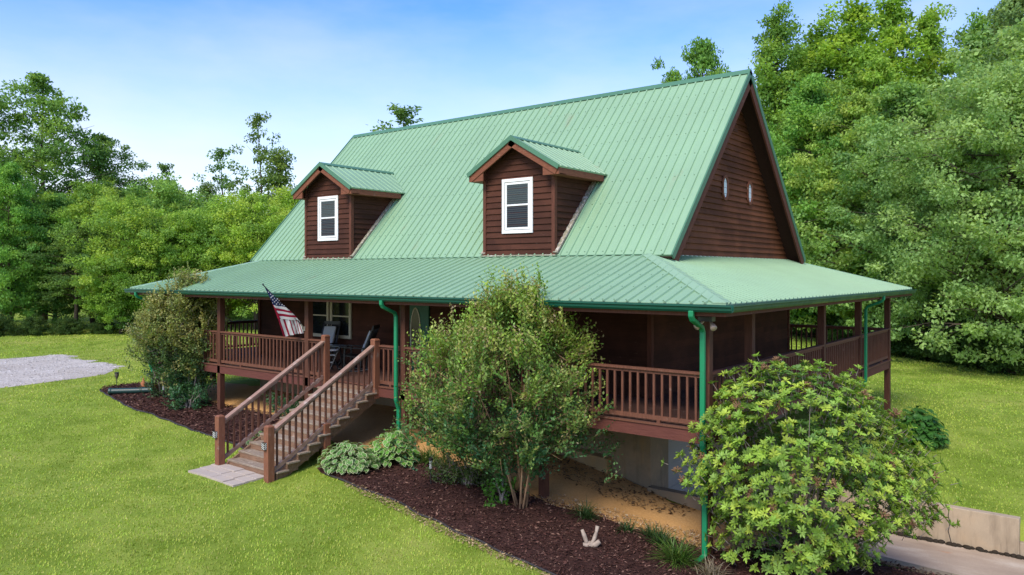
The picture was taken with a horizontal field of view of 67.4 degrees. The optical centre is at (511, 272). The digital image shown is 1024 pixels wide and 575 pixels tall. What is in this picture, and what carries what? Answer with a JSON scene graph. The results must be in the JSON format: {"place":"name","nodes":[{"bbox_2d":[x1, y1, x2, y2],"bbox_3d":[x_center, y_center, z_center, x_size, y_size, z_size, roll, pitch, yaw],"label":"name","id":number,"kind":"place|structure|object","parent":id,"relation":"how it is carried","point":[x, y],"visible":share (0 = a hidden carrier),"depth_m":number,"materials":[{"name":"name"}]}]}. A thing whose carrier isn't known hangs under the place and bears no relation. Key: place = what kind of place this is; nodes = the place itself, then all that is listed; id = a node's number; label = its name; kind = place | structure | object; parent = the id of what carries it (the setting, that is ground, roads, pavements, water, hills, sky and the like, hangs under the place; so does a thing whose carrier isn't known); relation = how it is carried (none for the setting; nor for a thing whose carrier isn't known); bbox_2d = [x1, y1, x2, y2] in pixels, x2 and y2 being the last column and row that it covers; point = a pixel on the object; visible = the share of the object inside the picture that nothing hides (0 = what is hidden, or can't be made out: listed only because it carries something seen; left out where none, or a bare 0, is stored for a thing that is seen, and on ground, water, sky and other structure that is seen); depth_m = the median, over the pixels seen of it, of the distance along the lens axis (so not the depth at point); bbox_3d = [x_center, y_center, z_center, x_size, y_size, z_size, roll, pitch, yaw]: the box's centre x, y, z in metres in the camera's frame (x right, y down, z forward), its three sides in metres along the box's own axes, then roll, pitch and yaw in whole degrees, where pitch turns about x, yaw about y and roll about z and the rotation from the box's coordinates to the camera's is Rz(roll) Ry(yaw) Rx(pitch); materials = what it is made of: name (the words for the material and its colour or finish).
{"place":"outdoors","nodes":[
{"label":"outdoors","id":0,"kind":"place"},
{"bbox_2d":[330,345,342,369],"bbox_3d":[-4.654,2.226,19.793,0.391,0.679,0.631,0,0,34],"label":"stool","id":1,"kind":"object","parent":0,"point":[331,362],"visible":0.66,"depth_m":19.76,"materials":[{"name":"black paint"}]},
{"bbox_2d":[203,382,782,550],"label":"dirt slope","id":2,"kind":"structure","parent":0,"point":[369,424],"depth_m":15.25,"materials":[{"name":"soil"}]},
{"bbox_2d":[429,427,694,515],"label":"soil clods","id":3,"kind":"object","parent":2,"relation":"on","point":[659,510],"visible":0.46,"depth_m":15.30,"materials":[{"name":"brown soil"}]},
{"bbox_2d":[534,493,718,548],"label":"leaf litter","id":4,"kind":"object","parent":2,"relation":"on","point":[624,517],"visible":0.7,"depth_m":13.78,"materials":[{"name":"brown plant"}]},
{"bbox_2d":[0,0,1000,265],"label":"sky","id":5,"kind":"structure","parent":0,"point":[175,82],"materials":[{"name":"blue"}]},
{"bbox_2d":[0,294,1023,574],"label":"lawn","id":6,"kind":"structure","parent":0,"point":[298,474],"depth_m":14.81,"materials":[{"name":"green plant"}]},
{"bbox_2d":[0,309,22,335],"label":"shrub","id":7,"kind":"object","parent":6,"relation":"on","point":[3,324],"visible":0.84,"depth_m":42.44,"materials":[{"name":"green plant"}]},
{"bbox_2d":[4,313,54,335],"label":"shrub","id":8,"kind":"object","parent":6,"relation":"on","point":[31,326],"visible":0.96,"depth_m":42.70,"materials":[{"name":"green plant"}]},
{"bbox_2d":[0,91,67,262],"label":"tree","id":9,"kind":"object","parent":6,"relation":"on","point":[24,162],"visible":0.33,"depth_m":49.75,"materials":[{"name":"green plant"}]},
{"bbox_2d":[0,161,72,330],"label":"tree","id":10,"kind":"object","parent":6,"relation":"on","point":[19,215],"visible":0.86,"depth_m":44.45,"materials":[{"name":"green plant"}]},
{"bbox_2d":[0,193,95,328],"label":"tree","id":11,"kind":"object","parent":6,"relation":"on","point":[55,308],"visible":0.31,"depth_m":46.01,"materials":[{"name":"green plant"}]},
{"bbox_2d":[0,354,123,387],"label":"gravel drive","id":12,"kind":"structure","parent":6,"relation":"on","point":[21,373],"depth_m":28.77,"materials":[{"name":"grey gravel"}]},
{"bbox_2d":[0,354,117,386],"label":"stones","id":13,"kind":"object","parent":12,"relation":"on","point":[100,364],"visible":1,"depth_m":29.09,"materials":[{"name":"grey gravel"}]},
{"bbox_2d":[47,315,86,334],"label":"shrub","id":14,"kind":"object","parent":6,"relation":"on","point":[67,326],"visible":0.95,"depth_m":43.25,"materials":[{"name":"green plant"}]},
{"bbox_2d":[18,218,120,319],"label":"tree","id":15,"kind":"object","parent":6,"relation":"on","point":[61,282],"visible":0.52,"depth_m":44.15,"materials":[{"name":"green plant"}]},
{"bbox_2d":[2,178,144,323],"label":"tree","id":16,"kind":"object","parent":6,"relation":"on","point":[88,195],"visible":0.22,"depth_m":47.19,"materials":[{"name":"green plant"}]},
{"bbox_2d":[0,70,149,320],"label":"tree","id":17,"kind":"object","parent":6,"relation":"on","point":[39,82],"visible":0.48,"depth_m":51.63,"materials":[{"name":"green plant"}]},
{"bbox_2d":[40,132,151,319],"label":"tree","id":18,"kind":"object","parent":6,"relation":"on","point":[92,170],"visible":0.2,"depth_m":55.68,"materials":[{"name":"green plant"}]},
{"bbox_2d":[1,178,192,295],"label":"distant woods","id":19,"kind":"object","parent":6,"relation":"on","point":[191,190],"depth_m":101.74,"materials":[{"name":"green plant"}]},
{"bbox_2d":[86,320,118,333],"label":"shrub","id":20,"kind":"object","parent":6,"relation":"on","point":[97,328],"visible":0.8,"depth_m":43.71,"materials":[{"name":"green plant"}]},
{"bbox_2d":[71,245,164,333],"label":"tree","id":21,"kind":"object","parent":6,"relation":"on","point":[129,304],"visible":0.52,"depth_m":43.22,"materials":[{"name":"green plant"}]},
{"bbox_2d":[46,193,194,323],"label":"tree","id":22,"kind":"object","parent":6,"relation":"on","point":[128,223],"visible":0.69,"depth_m":43.10,"materials":[{"name":"green plant"}]},
{"bbox_2d":[122,318,141,332],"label":"shrub","id":23,"kind":"object","parent":6,"relation":"on","point":[129,325],"visible":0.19,"depth_m":44.66,"materials":[{"name":"green plant"}]},
{"bbox_2d":[79,172,227,298],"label":"tree","id":24,"kind":"object","parent":6,"relation":"on","point":[163,193],"visible":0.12,"depth_m":50.77,"materials":[{"name":"green plant"}]},
{"bbox_2d":[148,161,178,189],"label":"tree","id":25,"kind":"object","parent":6,"relation":"on","point":[164,168],"visible":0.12,"depth_m":58.13,"materials":[{"name":"green plant"}]},
{"bbox_2d":[99,390,243,448],"bbox_3d":[-9.619,3.885,20.807,0.299,0.263,10.648,0,0,-44],"label":"garden edging","id":26,"kind":"object","parent":6,"relation":"on","point":[121,402],"visible":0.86,"depth_m":20.43,"materials":[{"name":"grey plastic"}]},
{"bbox_2d":[127,205,245,309],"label":"tree","id":27,"kind":"object","parent":6,"relation":"on","point":[170,247],"visible":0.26,"depth_m":44.63,"materials":[{"name":"green plant"}]},
{"bbox_2d":[100,381,286,447],"bbox_3d":[-8.895,3.838,21.628,2.391,0.360,11.080,0,0,-45],"label":"mulch bed","id":28,"kind":"object","parent":6,"relation":"on","point":[190,424],"visible":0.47,"depth_m":20.80,"materials":[{"name":"brown wood"}]},
{"bbox_2d":[108,387,150,394],"bbox_3d":[-11.786,3.668,23.709,1.258,0.217,0.213,0,0,-9],"label":"drain pipe","id":29,"kind":"object","parent":28,"relation":"on","point":[124,390],"visible":0.88,"depth_m":23.63,"materials":[{"name":"grey"}]},
{"bbox_2d":[139,358,169,398],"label":"shrub","id":30,"kind":"object","parent":28,"relation":"on","point":[154,390],"visible":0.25,"depth_m":23.15,"materials":[{"name":"green plant"}]},
{"bbox_2d":[121,261,232,402],"bbox_3d":[-9.577,1.811,22.122,2.998,4.257,2.649,0,0,38],"label":"crape myrtle","id":31,"kind":"object","parent":28,"relation":"on","point":[184,367],"visible":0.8,"depth_m":21.68,"materials":[{"name":"green plant"}]},
{"bbox_2d":[159,383,210,410],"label":"shrub","id":32,"kind":"object","parent":28,"relation":"on","point":[193,395],"visible":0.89,"depth_m":21.43,"materials":[{"name":"green plant"}]},
{"bbox_2d":[262,392,302,415],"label":"shrub","id":33,"kind":"object","parent":28,"relation":"on","point":[292,406],"visible":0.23,"depth_m":19.69,"materials":[{"name":"green plant"}]},
{"bbox_2d":[196,180,220,204],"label":"tree","id":34,"kind":"object","parent":6,"relation":"on","point":[206,188],"visible":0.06,"depth_m":61.78,"materials":[{"name":"green plant"}]},
{"bbox_2d":[160,200,260,319],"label":"tree","id":35,"kind":"object","parent":6,"relation":"on","point":[210,205],"visible":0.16,"depth_m":45.47,"materials":[{"name":"green plant"}]},
{"bbox_2d":[192,147,248,207],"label":"tree","id":36,"kind":"object","parent":6,"relation":"on","point":[224,180],"visible":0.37,"depth_m":59.50,"materials":[{"name":"green plant"}]},
{"bbox_2d":[188,463,263,486],"bbox_3d":[-5.774,4.103,15.529,1.646,0.116,0.746,0,0,38],"label":"paver landing","id":37,"kind":"object","parent":6,"relation":"on","point":[230,475],"visible":0.96,"depth_m":15.42,"materials":[{"name":"grey stone"}]},
{"bbox_2d":[171,188,290,329],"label":"tree","id":38,"kind":"object","parent":6,"relation":"on","point":[260,232],"visible":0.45,"depth_m":44.94,"materials":[{"name":"green plant"}]},
{"bbox_2d":[226,111,296,207],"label":"tree","id":39,"kind":"object","parent":6,"relation":"on","point":[257,118],"visible":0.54,"depth_m":59.65,"materials":[{"name":"green plant"}]},
{"bbox_2d":[243,184,299,312],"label":"tree","id":40,"kind":"object","parent":6,"relation":"on","point":[288,200],"visible":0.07,"depth_m":50.34,"materials":[{"name":"green plant"}]},
{"bbox_2d":[257,145,296,213],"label":"tree","id":41,"kind":"object","parent":6,"relation":"on","point":[280,164],"visible":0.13,"depth_m":57.44,"materials":[{"name":"green plant"}]},
{"bbox_2d":[366,102,422,131],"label":"tree","id":42,"kind":"object","parent":6,"relation":"on","point":[401,114],"visible":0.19,"depth_m":50.26,"materials":[{"name":"green plant"}]},
{"bbox_2d":[324,473,556,574],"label":"garden edging","id":43,"kind":"object","parent":6,"relation":"on","point":[455,531],"visible":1,"depth_m":12.90,"materials":[{"name":"grey plastic"}]},
{"bbox_2d":[345,482,549,574],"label":"straw litter","id":44,"kind":"object","parent":6,"relation":"on","point":[467,539],"visible":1,"depth_m":12.82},
{"bbox_2d":[124,69,916,561],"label":"house","id":45,"kind":"structure","parent":6,"relation":"on","point":[652,231],"depth_m":17.94,"materials":[{"name":"green metal"}]},
{"bbox_2d":[262,284,304,335],"bbox_3d":[-5.539,0.918,18.583,1.063,1.303,0.172,0,0,-37],"label":"flag","id":46,"kind":"object","parent":45,"relation":"attached to","point":[290,323],"visible":1,"depth_m":18.63,"materials":[{"name":"multicoloured fabric"}]},
{"bbox_2d":[313,301,329,336],"bbox_3d":[-5.523,1.251,21.998,0.860,1.190,0.050,0,0,38],"label":"window","id":47,"kind":"structure","parent":45,"relation":"in","point":[321,310],"depth_m":21.98,"materials":[{"name":"beige"}]},
{"bbox_2d":[314,321,340,365],"bbox_3d":[-5.144,1.960,20.941,0.615,1.188,0.962,0,0,18],"label":"rocking chair","id":48,"kind":"object","parent":45,"relation":"on","point":[330,327],"visible":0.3,"depth_m":21.20,"materials":[{"name":"black paint"}]},
{"bbox_2d":[330,344,347,369],"bbox_3d":[-4.593,2.248,20.252,0.480,0.633,0.340,0,0,38],"label":"tray table","id":49,"kind":"object","parent":45,"relation":"on","point":[336,345],"visible":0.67,"depth_m":20.17,"materials":[{"name":"grey"}]},
{"bbox_2d":[330,302,351,338],"bbox_3d":[-4.780,1.251,21.415,0.890,1.190,0.050,0,0,38],"label":"window","id":50,"kind":"structure","parent":45,"relation":"in","point":[339,311],"depth_m":21.35,"materials":[{"name":"beige"}]},
{"bbox_2d":[338,324,379,371],"bbox_3d":[-3.956,1.960,19.851,0.962,1.188,0.615,0,0,8],"label":"rocking chair","id":51,"kind":"object","parent":45,"relation":"on","point":[373,332],"visible":0.56,"depth_m":19.65,"materials":[{"name":"black paint"}]},
{"bbox_2d":[410,305,429,373],"bbox_3d":[-2.498,1.621,19.617,1.040,1.870,0.069,0,0,38],"label":"front door","id":52,"kind":"structure","parent":45,"relation":"in","point":[419,314],"depth_m":19.49,"materials":[{"name":"green"}]},
{"bbox_2d":[668,439,700,492],"bbox_3d":[3.902,4.311,17.084,0.058,1.950,2.200,0,0,38],"label":"garage door","id":53,"kind":"structure","parent":45,"relation":"in","point":[674,446],"depth_m":16.68,"materials":[{"name":"paint"}]},
{"bbox_2d":[722,175,728,199],"bbox_3d":[5.121,-2.024,18.416,0.037,0.600,0.340,0,0,38],"label":"gable window","id":54,"kind":"structure","parent":45,"relation":"in","point":[725,182],"depth_m":18.43,"materials":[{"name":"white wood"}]},
{"bbox_2d":[747,181,752,204],"bbox_3d":[6.096,-2.024,19.659,0.037,0.600,0.340,0,0,38],"label":"gable window","id":55,"kind":"structure","parent":45,"relation":"in","point":[749,190],"depth_m":19.66,"materials":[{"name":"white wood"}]},
{"bbox_2d":[317,454,947,574],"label":"mulch bed","id":56,"kind":"object","parent":6,"relation":"on","point":[641,542],"visible":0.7,"depth_m":12.96,"materials":[{"name":"brown wood"}]},
{"bbox_2d":[316,440,379,474],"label":"hosta","id":57,"kind":"object","parent":56,"relation":"on","point":[352,462],"visible":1,"depth_m":15.36,"materials":[{"name":"green plant"}]},
{"bbox_2d":[365,428,420,466],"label":"hosta","id":58,"kind":"object","parent":56,"relation":"on","point":[384,455],"visible":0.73,"depth_m":15.75,"materials":[{"name":"green plant"}]},
{"bbox_2d":[428,457,432,483],"bbox_3d":[-1.559,3.888,14.721,0.090,0.660,0.090,0,0,38],"label":"path light","id":59,"kind":"object","parent":56,"relation":"on","point":[430,459],"visible":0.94,"depth_m":14.70,"materials":[{"name":"grey metal"}]},
{"bbox_2d":[417,444,446,465],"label":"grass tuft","id":60,"kind":"object","parent":56,"relation":"on","point":[427,453],"visible":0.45,"depth_m":15.87,"materials":[{"name":"green plant"}]},
{"bbox_2d":[421,446,510,488],"bbox_3d":[-0.874,3.729,14.732,1.724,1.201,1.073,0,0,5],"label":"shrub","id":61,"kind":"object","parent":56,"relation":"on","point":[467,475],"visible":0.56,"depth_m":14.67,"materials":[{"name":"green plant"}]},
{"bbox_2d":[480,475,516,506],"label":"seedling","id":62,"kind":"object","parent":56,"relation":"on","point":[502,491],"visible":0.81,"depth_m":13.94,"materials":[{"name":"green plant"}]},
{"bbox_2d":[383,262,627,508],"bbox_3d":[-0.017,2.102,13.860,3.984,4.600,3.891,0,0,38],"label":"crape myrtle","id":63,"kind":"object","parent":56,"relation":"on","point":[549,341],"visible":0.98,"depth_m":13.44,"materials":[{"name":"green plant"}]},
{"bbox_2d":[564,495,604,522],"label":"grass tuft","id":64,"kind":"object","parent":56,"relation":"on","point":[586,511],"visible":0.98,"depth_m":13.69,"materials":[{"name":"green plant"}]},
{"bbox_2d":[581,525,600,546],"bbox_3d":[1.285,4.328,12.499,0.334,0.375,0.135,0,0,1],"label":"driftwood","id":65,"kind":"object","parent":56,"relation":"on","point":[594,542],"visible":0.98,"depth_m":12.48,"materials":[{"name":"white wood"}]},
{"bbox_2d":[612,516,637,532],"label":"grass tuft","id":66,"kind":"object","parent":56,"relation":"on","point":[625,527],"visible":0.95,"depth_m":13.27,"materials":[{"name":"green plant"}]},
{"bbox_2d":[631,519,664,538],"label":"grass tuft","id":67,"kind":"object","parent":56,"relation":"on","point":[649,530],"visible":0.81,"depth_m":13.22,"materials":[{"name":"green plant"}]},
{"bbox_2d":[637,520,684,547],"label":"grass tuft","id":68,"kind":"object","parent":56,"relation":"on","point":[661,535],"visible":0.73,"depth_m":12.85,"materials":[{"name":"green plant"}]},
{"bbox_2d":[643,529,708,571],"bbox_3d":[2.607,4.383,12.117,1.192,0.529,1.235,0,0,38],"label":"grass tuft","id":69,"kind":"object","parent":56,"relation":"on","point":[676,555],"visible":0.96,"depth_m":12.13,"materials":[{"name":"green plant"}]},
{"bbox_2d":[689,552,730,574],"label":"grass tuft","id":70,"kind":"object","parent":56,"relation":"on","point":[711,570],"visible":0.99,"depth_m":11.71,"materials":[{"name":"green plant"}]},
{"bbox_2d":[661,352,963,574],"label":"rhododendron","id":71,"kind":"object","parent":56,"relation":"on","point":[809,546],"visible":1,"depth_m":11.66,"materials":[{"name":"green plant"}]},
{"bbox_2d":[650,56,682,83],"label":"tree","id":72,"kind":"object","parent":6,"relation":"on","point":[671,74],"depth_m":57.83,"materials":[{"name":"green plant"}]},
{"bbox_2d":[668,35,730,81],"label":"tree","id":73,"kind":"object","parent":6,"relation":"on","point":[702,55],"visible":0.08,"depth_m":55.59,"materials":[{"name":"green plant"}]},
{"bbox_2d":[748,0,828,192],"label":"tree","id":74,"kind":"object","parent":6,"relation":"on","point":[772,48],"visible":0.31,"depth_m":49.26,"materials":[{"name":"green plant"}]},
{"bbox_2d":[772,42,806,108],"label":"tree","id":75,"kind":"object","parent":6,"relation":"on","point":[789,60],"visible":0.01,"depth_m":53.86,"materials":[{"name":"green plant"}]},
{"bbox_2d":[647,485,957,574],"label":"concrete kerb","id":76,"kind":"structure","parent":6,"relation":"on","point":[677,496],"depth_m":14.80,"materials":[{"name":"grey concrete"}]},
{"bbox_2d":[764,14,863,148],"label":"tree","id":77,"kind":"object","parent":6,"relation":"on","point":[807,65],"visible":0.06,"depth_m":50.21,"materials":[{"name":"green plant"}]},
{"bbox_2d":[790,195,837,324],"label":"tree","id":78,"kind":"object","parent":6,"relation":"on","point":[803,309],"depth_m":44.46,"materials":[{"name":"green plant"}]},
{"bbox_2d":[767,72,862,337],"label":"tree","id":79,"kind":"object","parent":6,"relation":"on","point":[810,95],"visible":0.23,"depth_m":43.72,"materials":[{"name":"green plant"}]},
{"bbox_2d":[790,310,839,338],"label":"shrub","id":80,"kind":"object","parent":6,"relation":"on","point":[794,328],"visible":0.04,"depth_m":45.40,"materials":[{"name":"green plant"}]},
{"bbox_2d":[798,312,844,341],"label":"shrub","id":81,"kind":"object","parent":6,"relation":"on","point":[813,330],"visible":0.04,"depth_m":44.14,"materials":[{"name":"green plant"}]},
{"bbox_2d":[778,79,900,331],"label":"tree","id":82,"kind":"object","parent":6,"relation":"on","point":[856,106],"visible":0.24,"depth_m":41.31,"materials":[{"name":"green plant"}]},
{"bbox_2d":[798,0,897,155],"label":"tree","id":83,"kind":"object","parent":6,"relation":"on","point":[858,13],"visible":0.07,"depth_m":49.10,"materials":[{"name":"green plant"}]},
{"bbox_2d":[826,311,870,338],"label":"shrub","id":84,"kind":"object","parent":6,"relation":"on","point":[840,331],"visible":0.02,"depth_m":40.98,"materials":[{"name":"green plant"}]},
{"bbox_2d":[819,207,890,339],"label":"tree","id":85,"kind":"object","parent":6,"relation":"on","point":[835,330],"visible":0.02,"depth_m":41.65,"materials":[{"name":"green plant"}]},
{"bbox_2d":[783,43,929,256],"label":"tree","id":86,"kind":"object","parent":6,"relation":"on","point":[876,73],"visible":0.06,"depth_m":45.74,"materials":[{"name":"green plant"}]},
{"bbox_2d":[713,469,1023,555],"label":"retaining wall","id":87,"kind":"structure","parent":6,"relation":"on","point":[990,531],"depth_m":14.68,"materials":[{"name":"concrete"}]},
{"bbox_2d":[852,318,936,359],"bbox_3d":[18.518,2.969,36.277,4.824,2.959,4.458,0,0,-24],"label":"shrub","id":88,"kind":"object","parent":6,"relation":"on","point":[894,343],"visible":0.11,"depth_m":35.69,"materials":[{"name":"green plant"}]},
{"bbox_2d":[860,0,942,142],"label":"tree","id":89,"kind":"object","parent":6,"relation":"on","point":[894,27],"visible":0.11,"depth_m":51.02,"materials":[{"name":"green plant"}]},
{"bbox_2d":[790,78,1017,333],"bbox_3d":[19.423,-2.687,37.889,11.254,13.560,12.161,0,0,-25],"label":"tree","id":90,"kind":"object","parent":6,"relation":"on","point":[896,101],"visible":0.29,"depth_m":37.52,"materials":[{"name":"green plant"}]},
{"bbox_2d":[891,405,950,447],"bbox_3d":[10.156,3.812,19.111,1.396,0.994,1.302,0,0,38],"label":"hydrangea","id":91,"kind":"object","parent":6,"relation":"on","point":[927,426],"visible":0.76,"depth_m":18.77,"materials":[{"name":"green plant"}]},
{"bbox_2d":[825,55,1023,373],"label":"tree","id":92,"kind":"object","parent":6,"relation":"on","point":[1005,104],"visible":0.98,"depth_m":29.95,"materials":[{"name":"green plant"}]},
{"bbox_2d":[898,1,958,111],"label":"tree","id":93,"kind":"object","parent":6,"relation":"on","point":[930,18],"visible":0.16,"depth_m":50.13,"materials":[{"name":"green plant"}]},
{"bbox_2d":[891,310,976,364],"bbox_3d":[19.286,2.820,34.291,5.220,3.469,4.824,0,0,-18],"label":"shrub","id":94,"kind":"object","parent":6,"relation":"on","point":[918,352],"visible":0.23,"depth_m":34.12,"materials":[{"name":"green plant"}]},
{"bbox_2d":[846,17,1023,327],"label":"tree","id":95,"kind":"object","parent":6,"relation":"on","point":[1011,35],"visible":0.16,"depth_m":33.58,"materials":[{"name":"green plant"}]},
{"bbox_2d":[862,131,1023,358],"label":"tree","id":96,"kind":"object","parent":6,"relation":"on","point":[908,317],"visible":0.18,"depth_m":33.47,"materials":[{"name":"green plant"}]},
{"bbox_2d":[942,7,1004,109],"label":"tree","id":97,"kind":"object","parent":6,"relation":"on","point":[979,22],"visible":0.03,"depth_m":46.77,"materials":[{"name":"green plant"}]},
{"bbox_2d":[927,0,1023,109],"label":"tree","id":98,"kind":"object","parent":6,"relation":"on","point":[1010,12],"visible":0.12,"depth_m":45.62,"materials":[{"name":"green plant"}]},
{"bbox_2d":[930,315,1021,371],"bbox_3d":[20.384,2.989,32.462,4.670,3.104,4.316,0,0,20],"label":"shrub","id":99,"kind":"object","parent":6,"relation":"on","point":[948,354],"visible":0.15,"depth_m":31.84,"materials":[{"name":"green plant"}]},
{"bbox_2d":[952,319,1023,375],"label":"shrub","id":100,"kind":"object","parent":6,"relation":"on","point":[988,365],"visible":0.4,"depth_m":30.36,"materials":[{"name":"green plant"}]},
{"bbox_2d":[983,0,1023,60],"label":"tree","id":101,"kind":"object","parent":6,"relation":"on","point":[997,26],"visible":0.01,"depth_m":48.79,"materials":[{"name":"green plant"}]},
{"bbox_2d":[764,508,1023,574],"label":"driveway","id":102,"kind":"structure","parent":0,"point":[950,559],"depth_m":14.21,"materials":[{"name":"grey concrete"}]},
{"bbox_2d":[803,517,1023,559],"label":"dirt ridge","id":103,"kind":"structure","parent":102,"relation":"on","point":[968,547],"depth_m":14.74,"materials":[{"name":"brown soil"}]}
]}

